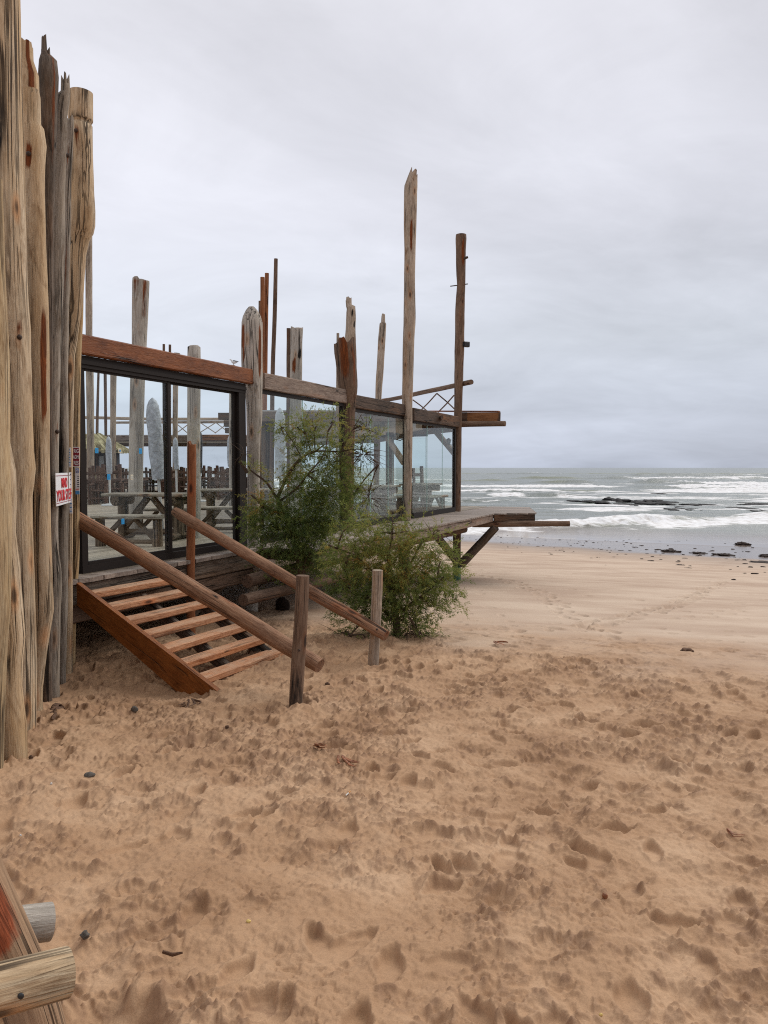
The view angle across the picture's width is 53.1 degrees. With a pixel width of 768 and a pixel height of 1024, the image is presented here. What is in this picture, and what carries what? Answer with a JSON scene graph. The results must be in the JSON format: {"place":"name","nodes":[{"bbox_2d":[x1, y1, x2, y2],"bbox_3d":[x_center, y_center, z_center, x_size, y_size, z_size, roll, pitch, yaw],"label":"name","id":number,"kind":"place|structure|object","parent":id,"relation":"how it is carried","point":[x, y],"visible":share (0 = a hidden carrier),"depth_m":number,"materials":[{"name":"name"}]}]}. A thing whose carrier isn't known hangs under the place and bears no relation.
{"place":"outdoors","nodes":[
{"label":"outdoors","id":0,"kind":"place"},
{"bbox_2d":[0,535,767,1023],"bbox_3d":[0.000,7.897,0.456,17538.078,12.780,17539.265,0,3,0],"label":"beach","id":1,"kind":"structure","parent":0,"point":[486,833],"depth_m":4.78,"materials":[{"name":"sand"}]},
{"bbox_2d":[0,178,11,768],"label":"log post","id":2,"kind":"object","parent":1,"relation":"on","point":[5,537],"visible":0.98,"depth_m":5.17,"materials":[{"name":"wood"}]},
{"bbox_2d":[4,443,27,760],"bbox_3d":[-2.779,0.021,5.608,0.253,4.099,0.238,0,3,0],"label":"log post","id":3,"kind":"object","parent":1,"relation":"on","point":[15,741],"visible":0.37,"depth_m":5.61,"materials":[{"name":"wood"}]},
{"bbox_2d":[0,0,36,730],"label":"log post","id":4,"kind":"object","parent":1,"relation":"on","point":[12,167],"visible":0.68,"depth_m":6.05,"materials":[{"name":"wood"}]},
{"bbox_2d":[21,38,38,89],"bbox_3d":[-3.244,-1.051,7.001,0.334,6.263,0.187,0,3,0],"label":"log post","id":5,"kind":"object","parent":1,"relation":"on","point":[30,76],"visible":0.06,"depth_m":6.77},
{"bbox_2d":[0,856,75,1023],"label":"log table","id":6,"kind":"object","parent":1,"relation":"on","point":[37,984],"visible":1,"depth_m":2.56,"materials":[{"name":"brown wood"}]},
{"bbox_2d":[23,86,53,710],"bbox_3d":[-3.058,-0.791,6.761,0.283,5.667,0.223,0,3,0],"label":"log post","id":7,"kind":"object","parent":1,"relation":"on","point":[35,147],"visible":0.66,"depth_m":6.67,"materials":[{"name":"wood"}]},
{"bbox_2d":[38,34,58,701],"bbox_3d":[-3.175,-1.141,7.297,0.303,6.533,0.179,0,3,0],"label":"log post","id":8,"kind":"object","parent":1,"relation":"on","point":[48,74],"visible":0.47,"depth_m":7.16,"materials":[{"name":"wood"}]},
{"bbox_2d":[50,703,64,719],"bbox_3d":[-2.979,1.816,6.986,0.103,0.091,0.501,-1,3,-14],"label":"dried kelp","id":9,"kind":"object","parent":1,"relation":"on","point":[54,707],"visible":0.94,"depth_m":6.98},
{"bbox_2d":[52,71,69,697],"bbox_3d":[-3.192,-1.034,7.499,0.394,6.293,0.158,0,3,0],"label":"log post","id":10,"kind":"object","parent":1,"relation":"on","point":[60,178],"visible":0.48,"depth_m":7.42,"materials":[{"name":"wood"}]},
{"bbox_2d":[58,115,73,683],"bbox_3d":[-3.287,-0.977,7.957,0.292,6.092,0.106,0,3,0],"label":"log post","id":11,"kind":"object","parent":1,"relation":"on","point":[63,515],"visible":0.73,"depth_m":7.92,"materials":[{"name":"wood"}]},
{"bbox_2d":[55,473,70,505],"bbox_3d":[-3.220,-0.235,7.736,0.011,0.315,0.913,-1,3,-14],"label":"warning sign","id":12,"kind":"object","parent":11,"relation":"attached to","point":[61,486],"visible":1,"depth_m":7.64,"materials":[{"name":"white"}]},
{"bbox_2d":[73,295,83,664],"bbox_3d":[-3.464,-0.492,8.636,0.299,5.005,0.096,0,3,0],"label":"log post","id":13,"kind":"object","parent":1,"relation":"on","point":[76,443],"visible":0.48,"depth_m":8.60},
{"bbox_2d":[73,447,79,466],"bbox_3d":[-3.418,-0.610,8.520,0.085,0.219,0.011,0,3,0],"label":"admission sign","id":14,"kind":"object","parent":13,"relation":"attached to","point":[76,460],"visible":0.97,"depth_m":8.52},
{"bbox_2d":[66,87,94,673],"bbox_3d":[-3.264,-1.198,8.218,0.421,6.411,0.269,-1,4,-21],"label":"log post","id":15,"kind":"object","parent":1,"relation":"on","point":[80,110],"visible":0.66,"depth_m":8.08,"materials":[{"name":"wood"}]},
{"bbox_2d":[69,494,72,513],"bbox_3d":[-3.319,-0.089,8.150,0.030,0.210,0.005,0,3,0],"label":"notice","id":16,"kind":"object","parent":15,"relation":"attached to","point":[70,507],"visible":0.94,"depth_m":8.15,"materials":[{"name":"white"}]},
{"bbox_2d":[79,930,89,939],"bbox_3d":[-1.258,1.782,3.235,0.046,0.045,0.030,0,3,0],"label":"pebble","id":17,"kind":"object","parent":1,"relation":"on","point":[84,934],"visible":1,"depth_m":3.23,"materials":[{"name":"grey stone"}]},
{"bbox_2d":[84,771,95,777],"bbox_3d":[-2.031,1.816,5.305,0.083,0.046,0.055,0,3,0],"label":"beach stone","id":18,"kind":"object","parent":1,"relation":"on","point":[89,774],"visible":1,"depth_m":5.29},
{"bbox_2d":[162,950,182,956],"bbox_3d":[-0.860,1.794,3.125,0.086,0.029,0.006,0,3,0],"label":"driftwood stick","id":19,"kind":"object","parent":1,"relation":"on","point":[171,954],"visible":1,"depth_m":3.12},
{"bbox_2d":[178,698,201,707],"bbox_3d":[-1.877,1.832,7.345,0.169,0.054,0.236,2,4,32],"label":"dried kelp","id":20,"kind":"object","parent":1,"relation":"on","point":[193,700],"visible":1,"depth_m":7.37},
{"bbox_2d":[79,512,324,706],"bbox_3d":[-2.141,1.072,8.234,3.443,2.205,0.474,2,4,30],"label":"handrail","id":21,"kind":"object","parent":1,"relation":"on","point":[298,653],"visible":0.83,"depth_m":7.91,"materials":[{"name":"wood"}]},
{"bbox_2d":[275,597,289,610],"bbox_3d":[-1.679,1.566,12.756,0.246,0.316,0.192,0,3,0],"label":"beach stone","id":22,"kind":"object","parent":1,"relation":"on","point":[282,603],"visible":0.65,"depth_m":12.69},
{"bbox_2d":[230,402,390,591],"bbox_3d":[-1.113,0.022,11.620,2.505,3.419,1.079,0,3,0],"label":"tamarisk shrub","id":23,"kind":"object","parent":1,"relation":"on","point":[296,537],"visible":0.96,"depth_m":11.53,"materials":[{"name":"green plant"}]},
{"bbox_2d":[313,743,325,747],"bbox_3d":[-0.491,1.774,5.845,0.141,0.046,0.056,3,5,44],"label":"dried kelp","id":24,"kind":"object","parent":1,"relation":"on","point":[318,745],"visible":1,"depth_m":5.84},
{"bbox_2d":[73,487,569,623],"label":"terrace deck","id":25,"kind":"structure","parent":1,"relation":"on","point":[217,572],"depth_m":12.11,"materials":[{"name":"wood"}]},
{"bbox_2d":[85,238,93,501],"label":"pole","id":26,"kind":"object","parent":25,"relation":"on","point":[89,375],"visible":0.46,"depth_m":27.67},
{"bbox_2d":[87,466,99,503],"bbox_3d":[-10.166,-0.947,26.535,0.672,1.308,0.706,-1,3,-17],"label":"log chair","id":27,"kind":"object","parent":25,"relation":"on","point":[97,486],"visible":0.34,"depth_m":26.76,"materials":[{"name":"brown wood"}]},
{"bbox_2d":[95,373,99,465],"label":"pole","id":28,"kind":"object","parent":25,"relation":"on","point":[97,421],"visible":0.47,"depth_m":30.78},
{"bbox_2d":[88,466,111,504],"bbox_3d":[-9.622,-0.917,26.038,0.671,1.308,0.705,0,3,-7],"label":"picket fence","id":29,"kind":"object","parent":25,"relation":"on","point":[101,482],"visible":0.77,"depth_m":26.18,"materials":[{"name":"brown wood"}]},
{"bbox_2d":[104,374,106,436],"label":"pole","id":30,"kind":"object","parent":25,"relation":"on","point":[105,404],"visible":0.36,"depth_m":31.26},
{"bbox_2d":[87,479,124,491],"bbox_3d":[-10.310,-0.776,27.701,1.900,0.834,0.879,0,3,-3],"label":"dining table","id":31,"kind":"object","parent":25,"relation":"on","point":[115,480],"visible":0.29,"depth_m":27.39,"materials":[{"name":"grey wood"}]},
{"bbox_2d":[101,436,112,505],"bbox_3d":[-8.911,-1.327,24.965,0.540,2.250,0.539,0,3,0],"label":"parasol","id":32,"kind":"object","parent":25,"relation":"on","point":[108,456],"visible":0.95,"depth_m":24.87,"materials":[{"name":"grey fabric"}]},
{"bbox_2d":[86,433,128,468],"bbox_3d":[-13.685,-1.826,30.292,6.652,2.630,2.836,0,3,0],"label":"thatched hut","id":33,"kind":"object","parent":25,"relation":"on","point":[100,441],"visible":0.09,"depth_m":30.65,"materials":[{"name":"beige plant"}]},
{"bbox_2d":[99,456,103,466],"bbox_3d":[-11.405,-1.902,31.012,0.300,0.700,0.050,0,3,0],"label":"window","id":34,"kind":"structure","parent":33,"relation":"in","point":[101,458],"depth_m":30.98,"materials":[{"name":"grey glass"}]},
{"bbox_2d":[101,464,123,502],"bbox_3d":[-9.535,-1.003,27.032,0.700,1.363,0.735,-2,4,-26],"label":"log chair","id":35,"kind":"object","parent":25,"relation":"on","point":[120,488],"visible":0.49,"depth_m":27.25,"materials":[{"name":"brown wood"}]},
{"bbox_2d":[110,375,116,491],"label":"pole","id":36,"kind":"object","parent":25,"relation":"on","point":[113,379],"visible":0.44,"depth_m":29.76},
{"bbox_2d":[105,465,127,491],"bbox_3d":[-10.039,-1.092,28.942,0.678,1.322,0.713,2,4,26],"label":"log chair","id":37,"kind":"object","parent":25,"relation":"on","point":[116,467],"visible":0.13,"depth_m":28.73,"materials":[{"name":"brown wood"}]},
{"bbox_2d":[115,469,128,490],"bbox_3d":[-10.111,-1.122,30.031,0.644,1.256,0.677,0,3,-8],"label":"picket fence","id":38,"kind":"object","parent":25,"relation":"on","point":[126,473],"visible":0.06,"depth_m":30.25,"materials":[{"name":"brown wood"}]},
{"bbox_2d":[90,514,164,546],"bbox_3d":[-4.028,0.290,12.138,1.120,0.501,0.281,0,3,3],"label":"bench","id":39,"kind":"object","parent":25,"relation":"on","point":[156,538],"visible":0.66,"depth_m":12.07,"materials":[{"name":"grey wood"}]},
{"bbox_2d":[128,276,149,534],"bbox_3d":[-4.540,-1.934,14.212,0.488,4.711,0.308,0,3,0],"label":"pole","id":40,"kind":"object","parent":25,"relation":"on","point":[140,297],"visible":0.68,"depth_m":14.11,"materials":[{"name":"wood"}]},
{"bbox_2d":[101,492,196,540],"bbox_3d":[-4.050,0.070,13.327,1.462,0.805,0.720,0,3,6],"label":"picnic table","id":41,"kind":"object","parent":25,"relation":"on","point":[122,501],"visible":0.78,"depth_m":13.26,"materials":[{"name":"grey wood"}]},
{"bbox_2d":[143,467,157,491],"bbox_3d":[-10.036,-1.321,32.931,0.676,1.318,0.710,1,3,10],"label":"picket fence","id":42,"kind":"object","parent":25,"relation":"on","point":[146,472],"visible":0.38,"depth_m":32.65,"materials":[{"name":"brown wood"}]},
{"bbox_2d":[146,398,164,535],"bbox_3d":[-4.096,-0.838,14.175,0.544,2.521,0.540,0,3,0],"label":"parasol","id":43,"kind":"object","parent":25,"relation":"on","point":[155,436],"visible":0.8,"depth_m":14.05,"materials":[{"name":"grey fabric"}]},
{"bbox_2d":[79,355,246,573],"bbox_3d":[-2.897,-0.638,10.509,0.165,2.538,3.422,1,4,24],"label":"sliding door","id":44,"kind":"structure","parent":25,"relation":"on","point":[235,390],"depth_m":10.40,"materials":[{"name":"brown metal"}]},
{"bbox_2d":[82,368,172,564],"bbox_3d":[-3.216,-0.564,9.713,0.040,2.305,1.581,1,4,24],"label":"door panel","id":45,"kind":"structure","parent":44,"relation":"in","point":[167,384],"depth_m":10.23,"materials":[{"name":"brown metal"}]},
{"bbox_2d":[162,382,236,550],"bbox_3d":[-2.634,-0.647,11.155,0.040,2.305,1.653,1,4,24],"label":"door panel","id":46,"kind":"structure","parent":44,"relation":"in","point":[163,384],"depth_m":11.23,"materials":[{"name":"brown metal"}]},
{"bbox_2d":[162,344,164,435],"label":"pole","id":47,"kind":"object","parent":25,"relation":"on","point":[162,394],"visible":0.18,"depth_m":33.75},
{"bbox_2d":[142,507,186,530],"bbox_3d":[-4.118,0.163,14.334,1.120,0.501,0.281,0,3,4],"label":"bench","id":48,"kind":"object","parent":25,"relation":"on","point":[148,521],"visible":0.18,"depth_m":14.30,"materials":[{"name":"grey wood"}]},
{"bbox_2d":[143,477,186,491],"bbox_3d":[-9.359,-1.053,32.493,1.900,0.834,0.879,0,3,0],"label":"dining table","id":49,"kind":"object","parent":25,"relation":"on","point":[183,490],"visible":0.26,"depth_m":32.29,"materials":[{"name":"grey wood"}]},
{"bbox_2d":[160,467,175,498],"bbox_3d":[-8.646,-1.218,31.030,0.684,1.332,0.718,0,3,-7],"label":"log chair","id":50,"kind":"object","parent":25,"relation":"on","point":[162,484],"visible":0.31,"depth_m":30.75,"materials":[{"name":"brown wood"}]},
{"bbox_2d":[169,344,170,416],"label":"pole","id":51,"kind":"object","parent":25,"relation":"on","point":[170,385],"visible":0.28,"depth_m":33.72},
{"bbox_2d":[128,466,218,490],"bbox_3d":[-11.190,-1.676,38.921,8.289,1.335,0.208,0,3,0],"label":"post fence","id":52,"kind":"object","parent":25,"relation":"on","point":[160,479],"visible":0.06,"depth_m":38.91,"materials":[{"name":"brown wood"}]},
{"bbox_2d":[173,437,178,491],"bbox_3d":[-7.004,-1.388,25.963,0.534,2.256,0.539,0,3,0],"label":"parasol","id":53,"kind":"object","parent":25,"relation":"on","point":[175,454],"visible":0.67,"depth_m":25.88,"materials":[{"name":"grey fabric"}]},
{"bbox_2d":[173,353,179,491],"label":"pole","id":54,"kind":"object","parent":25,"relation":"on","point":[175,410],"visible":0.48,"depth_m":32.73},
{"bbox_2d":[76,575,284,694],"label":"wooden steps","id":55,"kind":"structure","parent":25,"relation":"attached to","point":[168,666],"depth_m":8.59,"materials":[{"name":"wood"}]},
{"bbox_2d":[177,468,186,491],"bbox_3d":[-8.040,-1.204,31.028,0.670,1.305,0.704,-1,3,-18],"label":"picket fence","id":56,"kind":"object","parent":25,"relation":"on","point":[184,473],"visible":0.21,"depth_m":31.20,"materials":[{"name":"brown wood"}]},
{"bbox_2d":[186,345,200,537],"bbox_3d":[-3.359,-1.227,13.553,0.288,3.383,0.248,0,3,0],"label":"pole","id":57,"kind":"object","parent":25,"relation":"on","point":[193,413],"visible":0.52,"depth_m":13.45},
{"bbox_2d":[200,432,205,501],"bbox_3d":[-6.691,-1.643,27.949,0.537,2.536,0.541,0,3,0],"label":"parasol","id":58,"kind":"object","parent":25,"relation":"on","point":[201,445],"visible":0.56,"depth_m":27.87,"materials":[{"name":"grey fabric"}]},
{"bbox_2d":[201,465,217,496],"bbox_3d":[-7.517,-1.335,33.027,0.685,1.335,0.720,0,3,3],"label":"log chair","id":59,"kind":"object","parent":25,"relation":"on","point":[204,485],"visible":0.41,"depth_m":33.23,"materials":[{"name":"brown wood"}]},
{"bbox_2d":[207,467,223,498],"bbox_3d":[-6.804,-1.194,31.029,0.659,1.283,0.692,0,3,-8],"label":"log chair","id":60,"kind":"object","parent":25,"relation":"on","point":[209,486],"visible":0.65,"depth_m":31.21,"materials":[{"name":"brown wood"}]},
{"bbox_2d":[201,506,232,529],"bbox_3d":[-3.136,0.140,14.733,1.120,0.501,0.281,0,3,-3],"label":"bench","id":61,"kind":"object","parent":25,"relation":"on","point":[215,508],"visible":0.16,"depth_m":14.69,"materials":[{"name":"grey wood"}]},
{"bbox_2d":[216,468,228,499],"bbox_3d":[-6.213,-1.112,30.030,0.634,1.235,0.666,-1,3,-14],"label":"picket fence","id":62,"kind":"object","parent":25,"relation":"on","point":[224,481],"visible":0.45,"depth_m":30.17,"materials":[{"name":"brown wood"}]},
{"bbox_2d":[227,437,228,502],"bbox_3d":[-5.409,-1.501,26.958,0.537,2.367,0.539,0,3,0],"label":"parasol","id":63,"kind":"object","parent":25,"relation":"on","point":[228,452],"visible":0.25,"depth_m":26.84,"materials":[{"name":"grey fabric"}]},
{"bbox_2d":[229,365,234,505],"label":"pole","id":64,"kind":"object","parent":25,"relation":"on","point":[230,461],"visible":0.37,"depth_m":23.86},
{"bbox_2d":[201,488,269,526],"bbox_3d":[-3.091,-0.080,15.921,1.462,0.805,0.720,0,3,-4],"label":"picnic table","id":65,"kind":"object","parent":25,"relation":"on","point":[210,496],"visible":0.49,"depth_m":15.83,"materials":[{"name":"grey wood"}]},
{"bbox_2d":[241,306,262,611],"bbox_3d":[-2.089,-0.695,12.280,0.338,5.099,0.337,0,3,0],"label":"pole","id":66,"kind":"object","parent":25,"relation":"on","point":[252,341],"visible":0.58,"depth_m":12.11,"materials":[{"name":"wood"}]},
{"bbox_2d":[81,334,252,383],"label":"header beam","id":67,"kind":"structure","parent":66,"relation":"attached to","point":[99,347],"depth_m":10.07,"materials":[{"name":"wood"}]},
{"bbox_2d":[260,277,264,409],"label":"pole","id":68,"kind":"object","parent":25,"relation":"on","point":[262,297],"visible":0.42,"depth_m":21.66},
{"bbox_2d":[264,273,268,409],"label":"pole","id":69,"kind":"object","parent":25,"relation":"on","point":[266,330],"visible":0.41,"depth_m":21.89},
{"bbox_2d":[269,258,277,512],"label":"pole","id":70,"kind":"object","parent":25,"relation":"on","point":[272,398],"visible":0.7,"depth_m":19.76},
{"bbox_2d":[269,408,285,523],"bbox_3d":[-2.296,-1.018,16.970,0.541,2.555,0.540,0,3,0],"label":"parasol","id":71,"kind":"object","parent":25,"relation":"on","point":[279,456],"visible":0.52,"depth_m":16.85,"materials":[{"name":"grey fabric"}]},
{"bbox_2d":[171,441,388,665],"bbox_3d":[-1.369,0.603,9.637,3.324,3.045,0.336,2,4,31],"label":"handrail","id":72,"kind":"object","parent":25,"relation":"attached to","point":[371,626],"visible":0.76,"depth_m":9.64,"materials":[{"name":"wood"}]},
{"bbox_2d":[286,326,302,515],"bbox_3d":[-2.164,-2.117,18.442,0.472,4.595,0.205,2,4,26],"label":"pole","id":73,"kind":"object","parent":25,"relation":"on","point":[294,354],"visible":0.52,"depth_m":18.32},
{"bbox_2d":[260,390,344,542],"bbox_3d":[-1.409,-0.814,13.885,0.085,2.498,2.972,1,4,24],"label":"glass screen","id":74,"kind":"object","parent":25,"relation":"on","point":[302,398],"visible":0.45,"depth_m":14.36,"materials":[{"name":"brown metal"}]},
{"bbox_2d":[107,410,505,513],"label":"viewing platform","id":75,"kind":"structure","parent":25,"relation":"on","point":[479,419],"depth_m":22.23,"materials":[{"name":"wood"}]},
{"bbox_2d":[85,416,224,432],"bbox_3d":[-11.023,-4.296,37.858,7.765,0.876,0.232,0,3,0],"label":"stick railing","id":76,"kind":"object","parent":75,"relation":"on","point":[202,420],"visible":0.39,"depth_m":37.80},
{"bbox_2d":[218,413,228,432],"bbox_3d":[-7.018,-4.003,34.627,0.823,0.918,0.357,0,3,0],"label":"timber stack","id":77,"kind":"object","parent":75,"relation":"on","point":[224,416],"visible":0.46,"depth_m":34.45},
{"bbox_2d":[381,380,473,410],"bbox_3d":[1.037,-3.472,24.515,0.528,0.784,6.872,-2,4,-26],"label":"stick railing","id":78,"kind":"object","parent":75,"relation":"on","point":[444,387],"visible":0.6,"depth_m":23.33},
{"bbox_2d":[285,487,338,524],"bbox_3d":[-1.456,-0.137,16.913,0.720,0.805,1.462,2,4,30],"label":"picnic table","id":79,"kind":"object","parent":25,"relation":"on","point":[315,499],"visible":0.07,"depth_m":16.59,"materials":[{"name":"grey wood"}]},
{"bbox_2d":[336,333,338,521],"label":"pole","id":80,"kind":"object","parent":25,"relation":"on","point":[337,412],"visible":0.33,"depth_m":16.88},
{"bbox_2d":[334,337,357,584],"bbox_3d":[-0.758,-0.999,15.366,0.469,4.918,0.442,0,3,0],"label":"pole","id":81,"kind":"object","parent":25,"relation":"on","point":[345,358],"visible":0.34,"depth_m":15.13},
{"bbox_2d":[262,373,346,402],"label":"header beam","id":82,"kind":"structure","parent":81,"relation":"attached to","point":[280,384],"depth_m":13.55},
{"bbox_2d":[345,296,355,507],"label":"pole","id":83,"kind":"object","parent":25,"relation":"on","point":[350,332],"visible":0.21,"depth_m":17.29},
{"bbox_2d":[303,434,427,505],"bbox_3d":[-0.817,-1.413,25.884,4.850,2.315,0.060,1,4,24],"label":"side screen","id":84,"kind":"object","parent":25,"relation":"on","point":[413,435],"visible":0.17,"depth_m":25.42,"materials":[{"name":"grey glass"}]},
{"bbox_2d":[354,485,400,518],"bbox_3d":[-0.217,-0.258,19.009,0.720,0.805,1.462,2,4,28],"label":"picnic table","id":85,"kind":"object","parent":25,"relation":"on","point":[382,491],"visible":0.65,"depth_m":19.16,"materials":[{"name":"grey wood"}]},
{"bbox_2d":[373,314,385,505],"bbox_3d":[-0.141,-3.296,24.851,0.426,6.195,0.234,0,3,0],"label":"pole","id":86,"kind":"object","parent":25,"relation":"on","point":[380,357],"visible":0.75,"depth_m":24.71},
{"bbox_2d":[355,409,403,526],"bbox_3d":[-0.058,-0.959,16.973,0.085,2.433,2.851,1,4,24],"label":"glass screen","id":87,"kind":"object","parent":25,"relation":"on","point":[384,415],"visible":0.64,"depth_m":16.97,"materials":[{"name":"brown metal"}]},
{"bbox_2d":[388,495,402,513],"bbox_3d":[0.218,-0.172,20.124,0.281,0.501,1.120,2,4,26],"label":"bench","id":88,"kind":"object","parent":25,"relation":"on","point":[398,503],"visible":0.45,"depth_m":20.32,"materials":[{"name":"grey wood"}]},
{"bbox_2d":[402,167,417,519],"bbox_3d":[0.597,-3.873,17.956,0.352,8.147,0.309,0,3,0],"label":"pole","id":89,"kind":"object","parent":25,"relation":"on","point":[410,211],"visible":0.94,"depth_m":17.82,"materials":[{"name":"wood"}]},
{"bbox_2d":[355,395,404,415],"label":"header beam","id":90,"kind":"structure","parent":89,"relation":"attached to","point":[376,405],"depth_m":16.59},
{"bbox_2d":[412,466,423,505],"bbox_3d":[1.023,-0.745,23.238,0.660,1.286,0.694,-2,4,-25],"label":"log chair","id":91,"kind":"object","parent":25,"relation":"on","point":[421,501],"visible":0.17,"depth_m":23.50,"materials":[{"name":"grey wood"}]},
{"bbox_2d":[399,483,442,512],"bbox_3d":[1.042,-0.397,21.405,0.720,0.805,1.462,2,4,26],"label":"picnic table","id":92,"kind":"object","parent":25,"relation":"on","point":[425,489],"visible":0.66,"depth_m":20.93,"materials":[{"name":"grey wood"}]},
{"bbox_2d":[411,421,455,517],"bbox_3d":[1.333,-1.111,20.153,0.085,2.368,3.240,1,4,24],"label":"glass screen","id":93,"kind":"object","parent":25,"relation":"on","point":[435,512],"visible":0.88,"depth_m":21.27,"materials":[{"name":"black glass"}]},
{"bbox_2d":[421,495,447,510],"bbox_3d":[1.360,-0.201,20.623,0.281,0.501,1.120,2,4,30],"label":"bench","id":94,"kind":"object","parent":25,"relation":"on","point":[428,502],"visible":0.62,"depth_m":20.45,"materials":[{"name":"grey wood"}]},
{"bbox_2d":[450,233,467,580],"bbox_3d":[2.105,-2.505,21.788,0.495,10.508,0.297,0,3,0],"label":"pole","id":95,"kind":"object","parent":25,"relation":"on","point":[461,256],"visible":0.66,"depth_m":21.58,"materials":[{"name":"brown wood"}]},
{"bbox_2d":[412,408,459,426],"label":"header beam","id":96,"kind":"structure","parent":95,"relation":"attached to","point":[425,416],"depth_m":19.79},
{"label":"plank wall","id":97,"kind":"object","parent":25,"relation":"on","visible":0},
{"bbox_2d":[75,468,79,493],"bbox_3d":[-3.401,-0.344,8.529,0.047,0.298,0.009,0,3,0],"label":"notice","id":98,"kind":"object","parent":97,"relation":"attached to","point":[77,484],"visible":1,"depth_m":8.53,"materials":[{"name":"white"}]},
{"bbox_2d":[337,755,357,766],"bbox_3d":[-0.265,1.805,5.564,0.197,0.046,0.100,2,4,29],"label":"dried kelp","id":99,"kind":"object","parent":1,"relation":"on","point":[346,759],"visible":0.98,"depth_m":5.58},
{"bbox_2d":[314,500,474,642],"bbox_3d":[0.127,0.952,10.388,2.259,2.287,0.992,0,3,0],"label":"tamarisk shrub","id":100,"kind":"object","parent":1,"relation":"on","point":[393,589],"visible":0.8,"depth_m":10.30,"materials":[{"name":"green plant"}]},
{"bbox_2d":[711,553,735,555],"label":"rock","id":101,"kind":"object","parent":1,"relation":"on","point":[725,554],"visible":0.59,"depth_m":45.63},
{"bbox_2d":[20,0,767,467],"label":"sky","id":102,"kind":"structure","parent":0,"point":[602,165],"materials":[{"name":"grey"}]},
{"bbox_2d":[124,468,767,547],"bbox_3d":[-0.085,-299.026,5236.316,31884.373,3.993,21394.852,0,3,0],"label":"sea","id":103,"kind":"structure","parent":0,"point":[544,494],"depth_m":132.91,"materials":[{"name":"liquid"}]},
{"bbox_2d":[566,497,678,503],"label":"reef rock","id":104,"kind":"object","parent":103,"relation":"in","point":[608,499],"visible":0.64,"depth_m":119.22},
{"bbox_2d":[614,501,675,505],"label":"reef rock","id":105,"kind":"object","parent":103,"relation":"in","point":[649,503],"visible":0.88,"depth_m":113.86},
{"bbox_2d":[661,549,680,552],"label":"rock","id":106,"kind":"object","parent":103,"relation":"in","point":[669,550],"visible":0.61,"depth_m":47.56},
{"bbox_2d":[664,507,701,510],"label":"reef rock","id":107,"kind":"object","parent":103,"relation":"in","point":[674,509],"visible":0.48,"depth_m":98.03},
{"bbox_2d":[676,503,718,506],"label":"reef rock","id":108,"kind":"object","parent":103,"relation":"in","point":[691,504],"visible":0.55,"depth_m":110.28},
{"bbox_2d":[734,541,751,544],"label":"rock","id":109,"kind":"object","parent":103,"relation":"in","point":[741,543],"visible":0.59,"depth_m":53.18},
{"bbox_2d":[726,507,766,511],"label":"reef rock","id":110,"kind":"object","parent":103,"relation":"in","point":[747,508],"visible":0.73,"depth_m":100.04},
{"bbox_2d":[737,502,767,504],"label":"reef rock","id":111,"kind":"object","parent":103,"relation":"in","point":[753,503],"visible":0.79,"depth_m":113.10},
{"bbox_2d":[726,828,744,836],"bbox_3d":[2.078,1.910,4.559,0.046,0.028,0.119,-2,4,-35],"label":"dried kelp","id":112,"kind":"object","parent":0,"point":[729,831],"visible":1,"depth_m":4.57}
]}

